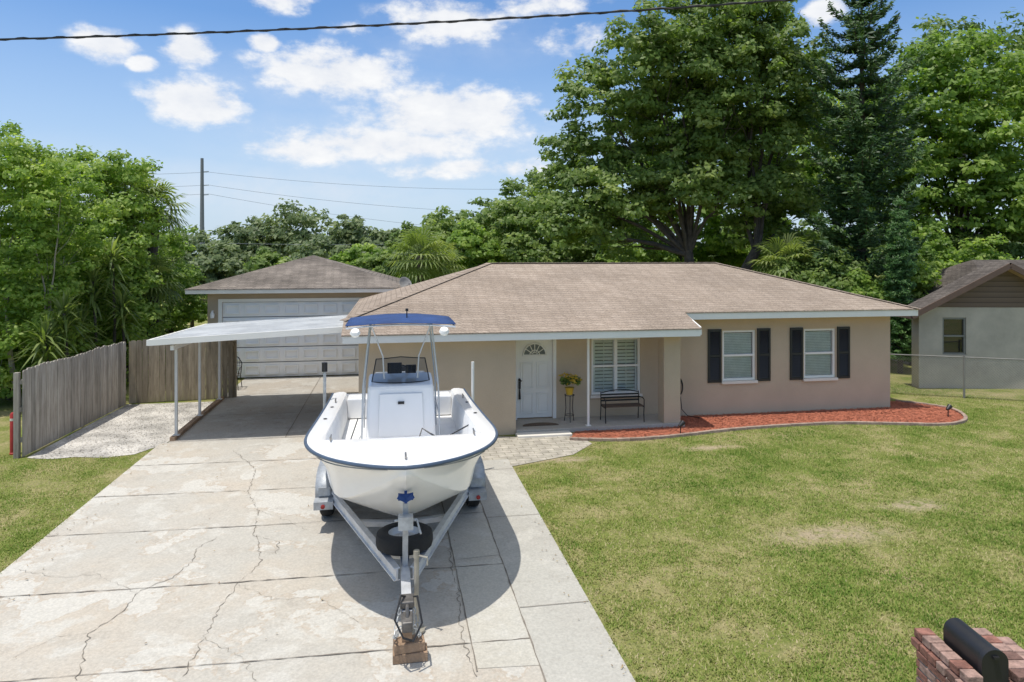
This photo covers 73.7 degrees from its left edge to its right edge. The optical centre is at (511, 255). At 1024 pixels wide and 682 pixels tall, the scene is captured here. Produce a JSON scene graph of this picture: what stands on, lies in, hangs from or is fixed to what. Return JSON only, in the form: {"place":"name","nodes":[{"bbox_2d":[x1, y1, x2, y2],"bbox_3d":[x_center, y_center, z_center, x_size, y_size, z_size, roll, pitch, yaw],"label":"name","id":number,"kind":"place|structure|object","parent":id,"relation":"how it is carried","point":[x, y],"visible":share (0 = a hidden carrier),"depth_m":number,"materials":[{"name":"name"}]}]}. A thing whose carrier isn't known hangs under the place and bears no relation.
{"place":"outdoors","nodes":[
{"label":"outdoors","id":0,"kind":"place"},
{"bbox_2d":[28,402,211,458],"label":"gravel path","id":1,"kind":"structure","parent":0,"point":[129,429],"depth_m":15.43,"materials":[{"name":"grey gravel"}]},
{"bbox_2d":[184,255,411,378],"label":"garage","id":2,"kind":"structure","parent":0,"point":[312,286],"depth_m":22.54,"materials":[{"name":"beige paint"}]},
{"bbox_2d":[223,301,358,377],"bbox_3d":[-6.978,2.740,22.586,4.900,2.480,0.130,0,0,-10],"label":"garage door","id":3,"kind":"structure","parent":2,"relation":"in","point":[303,355],"depth_m":22.52,"materials":[{"name":"white paint"}]},
{"bbox_2d":[228,243,383,244],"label":"power line","id":4,"kind":"object","parent":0,"point":[331,244],"visible":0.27,"depth_m":60.50,"materials":[{"name":"metal"}]},
{"bbox_2d":[0,375,634,681],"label":"driveway","id":5,"kind":"structure","parent":0,"point":[99,603],"depth_m":8.29,"materials":[{"name":"concrete"}]},
{"bbox_2d":[146,315,346,440],"bbox_3d":[-5.990,2.774,17.119,4.358,2.437,4.701,0,0,-10],"label":"carport","id":6,"kind":"object","parent":5,"relation":"on","point":[219,332],"visible":0.87,"depth_m":15.71,"materials":[{"name":"white metal"}]},
{"bbox_2d":[313,362,486,641],"bbox_3d":[-1.579,2.932,9.755,2.715,2.104,6.639,0,0,-10],"label":"trailer","id":7,"kind":"object","parent":5,"relation":"on","point":[405,537],"visible":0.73,"depth_m":8.11,"materials":[{"name":"metal"}]},
{"bbox_2d":[304,308,497,515],"bbox_3d":[-1.678,2.260,10.379,2.560,2.780,6.668,0,0,-10],"label":"boat","id":8,"kind":"object","parent":7,"relation":"on","point":[389,436],"visible":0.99,"depth_m":9.27,"materials":[{"name":"plastic"}]},
{"bbox_2d":[393,642,427,664],"bbox_3d":[-1.010,3.939,6.767,0.340,0.089,0.180,0,0,-10],"label":"wood block","id":9,"kind":"object","parent":5,"relation":"on","point":[419,656],"depth_m":6.68,"materials":[{"name":"brown wood"}]},
{"bbox_2d":[393,633,424,654],"bbox_3d":[-1.020,3.846,6.766,0.300,0.092,0.160,0,0,-15],"label":"wood block","id":10,"kind":"object","parent":9,"relation":"on","point":[401,647],"depth_m":6.70,"materials":[{"name":"brown wood"}]},
{"bbox_2d":[402,632,411,641],"bbox_3d":[-1.040,3.711,6.762,0.103,0.172,0.103,0,0,-10],"label":"wood block","id":11,"kind":"object","parent":10,"relation":"on","point":[407,635],"depth_m":6.71,"materials":[{"name":"brown wood"}]},
{"bbox_2d":[0,0,793,40],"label":"power line","id":12,"kind":"object","parent":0,"point":[397,23],"visible":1,"depth_m":4.99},
{"bbox_2d":[0,275,1023,681],"bbox_3d":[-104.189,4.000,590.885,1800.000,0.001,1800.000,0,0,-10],"label":"ground","id":13,"kind":"structure","parent":0,"point":[794,537],"depth_m":10.09,"materials":[{"name":"green plant"}]},
{"bbox_2d":[9,412,12,454],"bbox_3d":[-10.063,3.575,13.762,0.120,0.850,0.120,0,0,-10],"label":"marker post","id":14,"kind":"object","parent":13,"relation":"on","point":[11,434],"visible":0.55,"depth_m":13.71,"materials":[{"name":"red paint"}]},
{"bbox_2d":[7,311,76,371],"bbox_3d":[-11.772,2.705,17.194,1.586,2.698,1.581,0,0,-10],"label":"yucca plant","id":15,"kind":"object","parent":13,"relation":"on","point":[43,338],"visible":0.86,"depth_m":17.11,"materials":[{"name":"green plant"}]},
{"bbox_2d":[0,301,101,399],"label":"shrub","id":16,"kind":"object","parent":13,"relation":"on","point":[6,379],"visible":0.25,"depth_m":18.61,"materials":[{"name":"green plant"}]},
{"bbox_2d":[0,119,120,406],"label":"tree","id":17,"kind":"object","parent":13,"relation":"on","point":[19,170],"visible":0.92,"depth_m":18.01,"materials":[{"name":"green plant"}]},
{"bbox_2d":[30,287,92,356],"bbox_3d":[-11.676,2.411,17.795,1.584,3.285,1.553,0,0,-10],"label":"yucca plant","id":18,"kind":"object","parent":13,"relation":"on","point":[64,306],"visible":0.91,"depth_m":17.75,"materials":[{"name":"green plant"}]},
{"bbox_2d":[13,342,125,458],"bbox_3d":[-10.083,3.116,15.919,0.162,1.768,4.948,0,0,-8],"label":"wood fence","id":19,"kind":"object","parent":13,"relation":"on","point":[62,397],"visible":1,"depth_m":15.14,"materials":[{"name":"grey wood"}]},
{"bbox_2d":[48,302,105,357],"bbox_3d":[-12.021,2.652,18.982,1.578,2.802,1.556,0,0,-10],"label":"yucca plant","id":20,"kind":"object","parent":13,"relation":"on","point":[80,314],"visible":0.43,"depth_m":18.97,"materials":[{"name":"green plant"}]},
{"bbox_2d":[0,143,178,384],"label":"tree","id":21,"kind":"object","parent":13,"relation":"on","point":[117,172],"visible":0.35,"depth_m":21.31,"materials":[{"name":"green plant"}]},
{"bbox_2d":[70,257,120,347],"bbox_3d":[-11.961,2.035,19.499,1.553,4.036,1.574,0,0,-10],"label":"yucca plant","id":22,"kind":"object","parent":13,"relation":"on","point":[94,293],"visible":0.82,"depth_m":19.44,"materials":[{"name":"green plant"}]},
{"bbox_2d":[1,227,193,348],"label":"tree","id":23,"kind":"object","parent":13,"relation":"on","point":[140,250],"visible":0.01,"depth_m":27.35,"materials":[{"name":"green plant"}]},
{"bbox_2d":[86,235,137,342],"bbox_3d":[-11.714,1.673,20.002,1.594,4.757,1.588,0,0,-10],"label":"yucca plant","id":24,"kind":"object","parent":13,"relation":"on","point":[111,256],"visible":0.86,"depth_m":19.95,"materials":[{"name":"green plant"}]},
{"bbox_2d":[98,285,146,341],"bbox_3d":[-11.417,2.409,19.991,1.536,3.289,1.568,0,0,-10],"label":"yucca plant","id":25,"kind":"object","parent":13,"relation":"on","point":[122,316],"visible":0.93,"depth_m":19.94,"materials":[{"name":"green plant"}]},
{"bbox_2d":[80,163,172,371],"bbox_3d":[-13.263,0.414,23.478,3.048,7.381,3.097,0,0,-10],"label":"palm tree","id":26,"kind":"object","parent":13,"relation":"on","point":[145,190],"visible":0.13,"depth_m":23.33,"materials":[{"name":"green plant"}]},
{"bbox_2d":[122,252,187,336],"bbox_3d":[-11.909,1.989,22.608,2.391,4.239,2.372,0,0,-10],"label":"palm tree","id":27,"kind":"object","parent":13,"relation":"on","point":[156,296],"visible":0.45,"depth_m":22.38,"materials":[{"name":"green plant"}]},
{"bbox_2d":[121,235,194,272],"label":"tree","id":28,"kind":"object","parent":13,"relation":"on","point":[186,257],"visible":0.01,"depth_m":65.13,"materials":[{"name":"green plant"}]},
{"bbox_2d":[128,179,195,321],"bbox_3d":[-12.613,0.665,23.999,2.916,6.875,2.826,0,0,-10],"label":"palm tree","id":29,"kind":"object","parent":13,"relation":"on","point":[166,199],"visible":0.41,"depth_m":23.86,"materials":[{"name":"green plant"}]},
{"bbox_2d":[146,223,207,359],"bbox_3d":[-13.319,1.421,26.478,3.163,5.377,2.584,0,0,-10],"label":"tree","id":30,"kind":"object","parent":13,"relation":"on","point":[188,313],"visible":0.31,"depth_m":26.22,"materials":[{"name":"green plant"}]},
{"bbox_2d":[129,340,236,403],"bbox_3d":[-9.074,3.128,18.878,2.717,1.744,0.164,0,0,-17],"label":"wood fence","id":31,"kind":"object","parent":13,"relation":"on","point":[147,366],"visible":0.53,"depth_m":18.80,"materials":[{"name":"wood"}]},
{"bbox_2d":[177,303,207,327],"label":"shrub","id":32,"kind":"object","parent":13,"relation":"on","point":[200,317],"visible":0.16,"depth_m":31.64,"materials":[{"name":"green plant"}]},
{"bbox_2d":[174,229,214,284],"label":"tree","id":33,"kind":"object","parent":13,"relation":"on","point":[200,238],"visible":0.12,"depth_m":69.43,"materials":[{"name":"green plant"}]},
{"bbox_2d":[200,158,208,251],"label":"utility pole","id":34,"kind":"object","parent":13,"relation":"on","point":[202,185],"visible":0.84,"depth_m":99.79,"materials":[{"name":"wood"}]},
{"bbox_2d":[211,194,416,224],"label":"power line","id":35,"kind":"object","parent":34,"relation":"attached to","point":[306,210],"visible":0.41,"depth_m":103.50,"materials":[{"name":"metal"}]},
{"bbox_2d":[211,172,440,188],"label":"power line","id":36,"kind":"object","parent":34,"relation":"attached to","point":[330,183],"visible":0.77,"depth_m":104.03,"materials":[{"name":"metal"}]},
{"bbox_2d":[211,185,472,211],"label":"power line","id":37,"kind":"object","parent":34,"relation":"attached to","point":[337,201],"visible":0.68,"depth_m":104.24,"materials":[{"name":"metal"}]},
{"bbox_2d":[188,242,249,283],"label":"tree","id":38,"kind":"object","parent":13,"relation":"on","point":[210,265],"visible":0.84,"depth_m":60.76,"materials":[{"name":"green plant"}]},
{"bbox_2d":[222,357,241,389],"bbox_3d":[-8.433,3.507,20.473,0.604,0.961,0.594,0,0,-10],"label":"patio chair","id":39,"kind":"object","parent":13,"relation":"on","point":[239,365],"visible":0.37,"depth_m":20.71,"materials":[{"name":"black metal"}]},
{"bbox_2d":[213,215,281,271],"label":"tree","id":40,"kind":"object","parent":13,"relation":"on","point":[234,227],"visible":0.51,"depth_m":73.61,"materials":[{"name":"green plant"}]},
{"bbox_2d":[242,246,292,270],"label":"tree","id":41,"kind":"object","parent":13,"relation":"on","point":[265,258],"visible":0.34,"depth_m":56.88,"materials":[{"name":"green plant"}]},
{"bbox_2d":[230,198,347,262],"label":"tree","id":42,"kind":"object","parent":13,"relation":"on","point":[284,235],"visible":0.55,"depth_m":72.87,"materials":[{"name":"green plant"}]},
{"bbox_2d":[291,235,346,259],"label":"tree","id":43,"kind":"object","parent":13,"relation":"on","point":[310,245],"visible":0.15,"depth_m":55.30,"materials":[{"name":"green plant"}]},
{"bbox_2d":[321,214,376,258],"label":"tree","id":44,"kind":"object","parent":13,"relation":"on","point":[354,231],"visible":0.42,"depth_m":76.20,"materials":[{"name":"green plant"}]},
{"bbox_2d":[328,242,380,268],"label":"tree","id":45,"kind":"object","parent":13,"relation":"on","point":[351,255],"visible":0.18,"depth_m":54.01,"materials":[{"name":"green plant"}]},
{"bbox_2d":[355,247,400,276],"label":"tree","id":46,"kind":"object","parent":13,"relation":"on","point":[371,263],"visible":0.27,"depth_m":49.20,"materials":[{"name":"green plant"}]},
{"bbox_2d":[360,228,398,254],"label":"tree","id":47,"kind":"object","parent":13,"relation":"on","point":[379,237],"visible":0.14,"depth_m":71.13,"materials":[{"name":"green plant"}]},
{"bbox_2d":[375,220,425,283],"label":"tree","id":48,"kind":"object","parent":13,"relation":"on","point":[391,251],"visible":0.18,"depth_m":45.35,"materials":[{"name":"green plant"}]},
{"bbox_2d":[382,225,457,283],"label":"palm tree","id":49,"kind":"object","parent":13,"relation":"on","point":[421,238],"visible":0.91,"depth_m":31.49,"materials":[{"name":"green plant"}]},
{"bbox_2d":[410,239,466,279],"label":"palm tree","id":50,"kind":"object","parent":13,"relation":"on","point":[455,266],"visible":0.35,"depth_m":33.67,"materials":[{"name":"green plant"}]},
{"bbox_2d":[410,204,484,272],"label":"tree","id":51,"kind":"object","parent":13,"relation":"on","point":[438,223],"visible":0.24,"depth_m":42.59,"materials":[{"name":"green plant"}]},
{"bbox_2d":[443,219,505,272],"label":"tree","id":52,"kind":"object","parent":13,"relation":"on","point":[467,239],"visible":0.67,"depth_m":37.37,"materials":[{"name":"green plant"}]},
{"bbox_2d":[442,196,543,273],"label":"tree","id":53,"kind":"object","parent":13,"relation":"on","point":[483,217],"visible":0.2,"depth_m":41.09,"materials":[{"name":"green plant"}]},
{"bbox_2d":[20,223,1023,267],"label":"wood","id":54,"kind":"object","parent":13,"relation":"on","point":[213,232],"visible":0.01,"depth_m":108.83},
{"bbox_2d":[482,166,572,261],"bbox_3d":[0.630,-0.547,40.218,5.655,9.330,5.661,0,0,-41],"label":"tree","id":55,"kind":"object","parent":13,"relation":"on","point":[512,211],"visible":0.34,"depth_m":38.68,"materials":[{"name":"green plant"}]},
{"bbox_2d":[498,211,576,262],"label":"tree","id":56,"kind":"object","parent":13,"relation":"on","point":[519,239],"visible":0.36,"depth_m":36.14,"materials":[{"name":"green plant"}]},
{"bbox_2d":[539,230,610,262],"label":"tree","id":57,"kind":"object","parent":13,"relation":"on","point":[581,253],"visible":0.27,"depth_m":34.87,"materials":[{"name":"green plant"}]},
{"bbox_2d":[582,243,647,261],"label":"tree","id":58,"kind":"object","parent":13,"relation":"on","point":[640,254],"visible":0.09,"depth_m":34.81,"materials":[{"name":"green plant"}]},
{"bbox_2d":[340,262,920,437],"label":"house","id":59,"kind":"structure","parent":13,"relation":"on","point":[718,338],"depth_m":16.93,"materials":[{"name":"beige paint"}]},
{"bbox_2d":[516,339,555,419],"bbox_3d":[0.542,2.900,16.389,1.040,2.000,0.149,0,0,-10],"label":"door","id":60,"kind":"structure","parent":59,"relation":"in","point":[535,359],"depth_m":16.39,"materials":[{"name":"white paint"}]},
{"bbox_2d":[523,422,558,425],"bbox_3d":[0.646,3.893,15.802,0.840,0.002,0.300,0,0,-10],"label":"doormat","id":61,"kind":"object","parent":59,"relation":"on","point":[540,424],"visible":1,"depth_m":15.76,"materials":[{"name":"fabric"}]},
{"bbox_2d":[564,394,573,422],"bbox_3d":[1.359,3.587,16.094,0.252,0.629,0.260,0,0,-10],"label":"plant stand","id":62,"kind":"object","parent":59,"relation":"on","point":[572,408],"visible":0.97,"depth_m":16.14,"materials":[{"name":"black metal"}]},
{"bbox_2d":[558,372,581,394],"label":"potted flowers","id":63,"kind":"object","parent":62,"relation":"on","point":[566,380],"visible":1,"depth_m":16.02,"materials":[{"name":"yellow plant"}]},
{"bbox_2d":[590,338,642,398],"bbox_3d":[2.506,2.703,16.912,1.350,1.505,0.560,0,0,-10],"label":"window","id":64,"kind":"structure","parent":59,"relation":"in","point":[615,362],"depth_m":16.79,"materials":[{"name":"white paint"}]},
{"bbox_2d":[600,389,644,423],"bbox_3d":[2.606,3.540,16.148,0.964,0.722,0.424,0,0,-10],"label":"bench","id":65,"kind":"object","parent":59,"relation":"on","point":[616,405],"visible":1,"depth_m":16.25,"materials":[{"name":"black metal"}]},
{"bbox_2d":[680,378,699,417],"bbox_3d":[4.293,3.480,16.839,0.673,0.962,0.186,0,0,20],"label":"garden hose","id":66,"kind":"object","parent":59,"relation":"attached to","point":[680,399],"visible":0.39,"depth_m":16.89,"materials":[{"name":"black rubber"}]},
{"bbox_2d":[708,328,770,383],"bbox_3d":[5.702,2.527,17.476,1.700,1.395,0.560,0,0,-10],"label":"window","id":67,"kind":"structure","parent":59,"relation":"in","point":[729,351],"depth_m":17.34,"materials":[{"name":"white paint"}]},
{"bbox_2d":[790,326,849,381],"bbox_3d":[7.918,2.527,17.866,1.700,1.395,0.560,0,0,-10],"label":"window","id":68,"kind":"structure","parent":59,"relation":"in","point":[819,344],"depth_m":17.73,"materials":[{"name":"white paint"}]},
{"bbox_2d":[633,235,697,261],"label":"tree","id":69,"kind":"object","parent":13,"relation":"on","point":[665,256],"visible":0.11,"depth_m":38.59,"materials":[{"name":"green plant"}]},
{"bbox_2d":[520,0,844,269],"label":"oak tree","id":70,"kind":"object","parent":13,"relation":"on","point":[694,46],"visible":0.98,"depth_m":27.77,"materials":[{"name":"green plant"}]},
{"bbox_2d":[569,78,838,260],"bbox_3d":[10.652,-3.715,40.423,16.390,15.646,7.331,0,0,3],"label":"oak tree","id":71,"kind":"object","parent":13,"relation":"on","point":[714,221],"visible":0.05,"depth_m":39.08,"materials":[{"name":"green plant"}]},
{"bbox_2d":[693,222,747,267],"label":"tree","id":72,"kind":"object","parent":13,"relation":"on","point":[719,253],"visible":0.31,"depth_m":41.33,"materials":[{"name":"green plant"}]},
{"bbox_2d":[724,217,792,272],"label":"tree","id":73,"kind":"object","parent":13,"relation":"on","point":[742,257],"visible":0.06,"depth_m":40.46,"materials":[{"name":"green plant"}]},
{"bbox_2d":[571,401,962,439],"bbox_3d":[6.264,3.962,16.676,10.530,0.036,2.560,0,0,-10],"label":"mulch bed","id":74,"kind":"object","parent":13,"relation":"on","point":[899,411],"visible":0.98,"depth_m":16.70,"materials":[{"name":"red wood"}]},
{"bbox_2d":[678,420,684,432],"bbox_3d":[3.796,3.835,15.248,0.167,0.331,0.117,0,0,-36],"label":"spotlight","id":75,"kind":"object","parent":74,"relation":"on","point":[681,423],"visible":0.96,"depth_m":15.22,"materials":[{"name":"black paint"}]},
{"bbox_2d":[946,404,951,416],"bbox_3d":[10.817,3.835,16.892,0.167,0.331,0.117,0,0,-36],"label":"spotlight","id":76,"kind":"object","parent":74,"relation":"on","point":[948,407],"visible":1,"depth_m":16.87,"materials":[{"name":"black paint"}]},
{"bbox_2d":[569,399,967,441],"bbox_3d":[6.555,3.970,15.774,10.573,0.081,2.389,0,0,-23],"label":"garden edging","id":77,"kind":"object","parent":13,"relation":"on","point":[961,421],"visible":0.96,"depth_m":15.94,"materials":[{"name":"concrete"}]},
{"bbox_2d":[748,232,819,279],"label":"palm tree","id":78,"kind":"object","parent":13,"relation":"on","point":[780,247],"visible":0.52,"depth_m":26.12,"materials":[{"name":"green plant"}]},
{"bbox_2d":[761,241,824,282],"bbox_3d":[10.767,1.772,26.011,2.075,4.678,2.456,0,0,-10],"label":"shrub","id":79,"kind":"object","parent":13,"relation":"on","point":[783,266],"visible":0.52,"depth_m":25.48,"materials":[{"name":"green plant"}]},
{"bbox_2d":[771,219,831,267],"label":"tree","id":80,"kind":"object","parent":13,"relation":"on","point":[802,223],"visible":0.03,"depth_m":32.90,"materials":[{"name":"green plant"}]},
{"bbox_2d":[739,80,933,245],"bbox_3d":[18.959,-3.145,39.983,11.578,14.546,7.726,0,0,-10],"label":"oak tree","id":81,"kind":"object","parent":13,"relation":"on","point":[832,155],"visible":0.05,"depth_m":38.26,"materials":[{"name":"green plant"}]},
{"bbox_2d":[805,250,868,289],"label":"shrub","id":82,"kind":"object","parent":13,"relation":"on","point":[823,279],"visible":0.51,"depth_m":24.50,"materials":[{"name":"green plant"}]},
{"bbox_2d":[822,246,877,277],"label":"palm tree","id":83,"kind":"object","parent":13,"relation":"on","point":[846,248],"visible":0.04,"depth_m":29.72,"materials":[{"name":"green plant"}]},
{"bbox_2d":[836,266,881,295],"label":"shrub","id":84,"kind":"object","parent":13,"relation":"on","point":[862,286],"visible":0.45,"depth_m":23.97,"materials":[{"name":"green plant"}]},
{"bbox_2d":[839,234,886,278],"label":"tree","id":85,"kind":"object","parent":13,"relation":"on","point":[881,276],"visible":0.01,"depth_m":31.10,"materials":[{"name":"green plant"}]},
{"bbox_2d":[798,0,930,318],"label":"pine tree","id":86,"kind":"object","parent":13,"relation":"on","point":[857,139],"visible":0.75,"depth_m":25.19,"materials":[{"name":"green plant"}]},
{"bbox_2d":[865,278,899,332],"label":"shrub","id":87,"kind":"object","parent":13,"relation":"on","point":[881,293],"visible":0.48,"depth_m":23.68,"materials":[{"name":"green plant"}]},
{"bbox_2d":[881,198,918,372],"bbox_3d":[13.235,1.061,23.305,1.149,6.078,1.078,0,0,21],"label":"cypress tree","id":88,"kind":"object","parent":13,"relation":"on","point":[900,256],"visible":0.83,"depth_m":23.11,"materials":[{"name":"green plant"}]},
{"bbox_2d":[902,254,941,364],"bbox_3d":[14.776,2.001,25.087,1.854,4.214,1.994,0,0,24],"label":"shrub","id":89,"kind":"object","parent":13,"relation":"on","point":[923,280],"visible":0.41,"depth_m":24.64,"materials":[{"name":"green plant"}]},
{"bbox_2d":[879,219,968,275],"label":"tree","id":90,"kind":"object","parent":13,"relation":"on","point":[936,240],"visible":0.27,"depth_m":32.02,"materials":[{"name":"green plant"}]},
{"bbox_2d":[835,24,1023,259],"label":"oak tree","id":91,"kind":"object","parent":13,"relation":"on","point":[979,110],"visible":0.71,"depth_m":34.26,"materials":[{"name":"green plant"}]},
{"bbox_2d":[918,255,961,297],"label":"shrub","id":92,"kind":"object","parent":13,"relation":"on","point":[936,263],"visible":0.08,"depth_m":25.86,"materials":[{"name":"green plant"}]},
{"bbox_2d":[883,7,1023,229],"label":"oak tree","id":93,"kind":"object","parent":13,"relation":"on","point":[1009,42],"visible":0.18,"depth_m":48.96,"materials":[{"name":"green plant"}]},
{"bbox_2d":[890,260,1023,388],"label":"neighbour house","id":94,"kind":"structure","parent":13,"relation":"on","point":[972,308],"depth_m":20.57,"materials":[{"name":"grey paint"}]},
{"bbox_2d":[943,317,965,354],"bbox_3d":[13.354,2.420,20.856,0.800,1.220,0.480,0,0,2],"label":"window","id":95,"kind":"structure","parent":94,"relation":"in","point":[954,329],"depth_m":20.79,"materials":[{"name":"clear glass"}]},
{"bbox_2d":[890,354,1023,398],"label":"chain link fence","id":96,"kind":"object","parent":13,"relation":"on","point":[964,371],"visible":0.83,"depth_m":19.21,"materials":[{"name":"grey metal"}]},
{"bbox_2d":[911,628,1023,681],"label":"brick pillar","id":97,"kind":"structure","parent":13,"relation":"on","point":[938,659],"depth_m":5.14,"materials":[{"name":"red brick"}]},
{"bbox_2d":[943,617,1008,681],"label":"mailbox","id":98,"kind":"object","parent":97,"relation":"attached to","point":[985,659],"visible":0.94,"depth_m":4.95,"materials":[{"name":"black paint"}]},
{"bbox_2d":[978,647,1008,681],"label":"mailbox door","id":99,"kind":"structure","parent":98,"relation":"in","point":[993,665],"depth_m":4.84,"materials":[{"name":"black paint"}]},
{"bbox_2d":[945,220,1012,258],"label":"tree","id":100,"kind":"object","parent":13,"relation":"on","point":[955,240],"visible":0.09,"depth_m":33.62,"materials":[{"name":"green plant"}]},
{"bbox_2d":[953,233,1023,263],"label":"shrub","id":101,"kind":"object","parent":13,"relation":"on","point":[987,250],"visible":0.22,"depth_m":28.08,"materials":[{"name":"green plant"}]},
{"bbox_2d":[990,227,1023,259],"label":"tree","id":102,"kind":"object","parent":13,"relation":"on","point":[1014,249],"visible":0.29,"depth_m":33.76,"materials":[{"name":"green plant"}]},
{"bbox_2d":[0,0,1023,257],"label":"sky","id":103,"kind":"structure","parent":0,"point":[460,109],"materials":[{"name":"blue"}]},
{"bbox_2d":[481,436,591,465],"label":"paver path","id":104,"kind":"structure","parent":0,"point":[514,450],"depth_m":14.14,"materials":[{"name":"grey stone"}]}
]}

